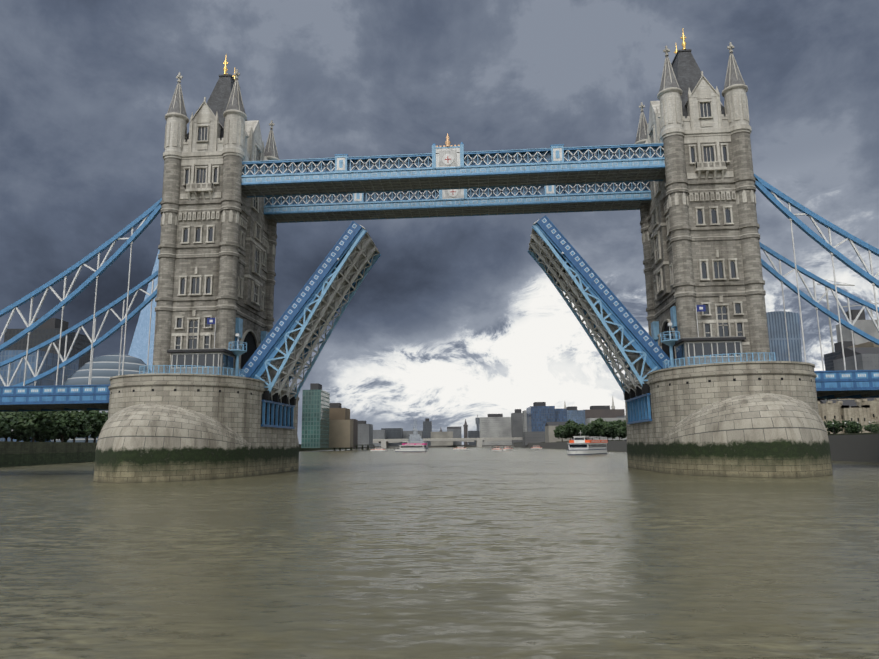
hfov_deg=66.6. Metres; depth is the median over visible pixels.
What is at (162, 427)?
pier
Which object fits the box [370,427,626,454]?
boats
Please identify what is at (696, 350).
cabin
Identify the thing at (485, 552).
river
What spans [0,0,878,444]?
sky
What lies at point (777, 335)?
walkie talkie
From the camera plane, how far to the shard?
913.23 m
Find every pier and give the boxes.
[93,373,298,482]
[623,361,832,477]
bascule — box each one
[238,221,380,407]
[527,215,670,398]
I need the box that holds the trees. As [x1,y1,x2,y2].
[0,410,878,442]
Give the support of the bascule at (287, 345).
on the pier at (162, 427)
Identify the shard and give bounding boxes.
[128,250,159,371]
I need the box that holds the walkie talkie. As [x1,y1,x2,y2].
[766,311,801,361]
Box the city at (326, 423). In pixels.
[0,280,878,450]
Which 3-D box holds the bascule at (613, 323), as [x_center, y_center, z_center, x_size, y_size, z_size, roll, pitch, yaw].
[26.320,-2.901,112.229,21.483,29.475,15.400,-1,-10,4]
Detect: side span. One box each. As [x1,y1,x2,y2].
[0,198,161,411]
[754,174,878,398]
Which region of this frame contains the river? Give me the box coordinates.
[0,446,878,658]
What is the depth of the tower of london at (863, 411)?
326.74 m
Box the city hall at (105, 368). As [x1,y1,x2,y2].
[51,353,149,442]
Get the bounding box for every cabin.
[139,318,268,376]
[651,306,775,368]
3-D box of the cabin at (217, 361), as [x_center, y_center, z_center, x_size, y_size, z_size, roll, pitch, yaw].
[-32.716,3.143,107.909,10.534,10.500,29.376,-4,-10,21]
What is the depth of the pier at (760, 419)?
87.75 m
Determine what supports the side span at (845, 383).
on the pier at (760, 419)
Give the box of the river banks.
[0,432,878,466]
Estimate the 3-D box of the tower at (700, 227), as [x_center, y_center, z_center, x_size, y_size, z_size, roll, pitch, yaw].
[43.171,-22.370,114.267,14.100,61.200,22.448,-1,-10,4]
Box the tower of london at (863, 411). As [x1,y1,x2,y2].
[817,398,878,433]
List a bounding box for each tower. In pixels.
[152,58,279,375]
[635,28,771,363]
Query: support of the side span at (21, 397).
on the pier at (162, 427)
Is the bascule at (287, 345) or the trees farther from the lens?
the trees
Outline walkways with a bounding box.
[241,133,665,222]
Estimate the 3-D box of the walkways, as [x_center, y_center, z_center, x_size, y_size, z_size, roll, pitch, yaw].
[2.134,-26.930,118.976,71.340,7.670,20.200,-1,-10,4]
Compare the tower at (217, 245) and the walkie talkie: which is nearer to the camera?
the tower at (217, 245)
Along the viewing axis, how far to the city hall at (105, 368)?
334.97 m

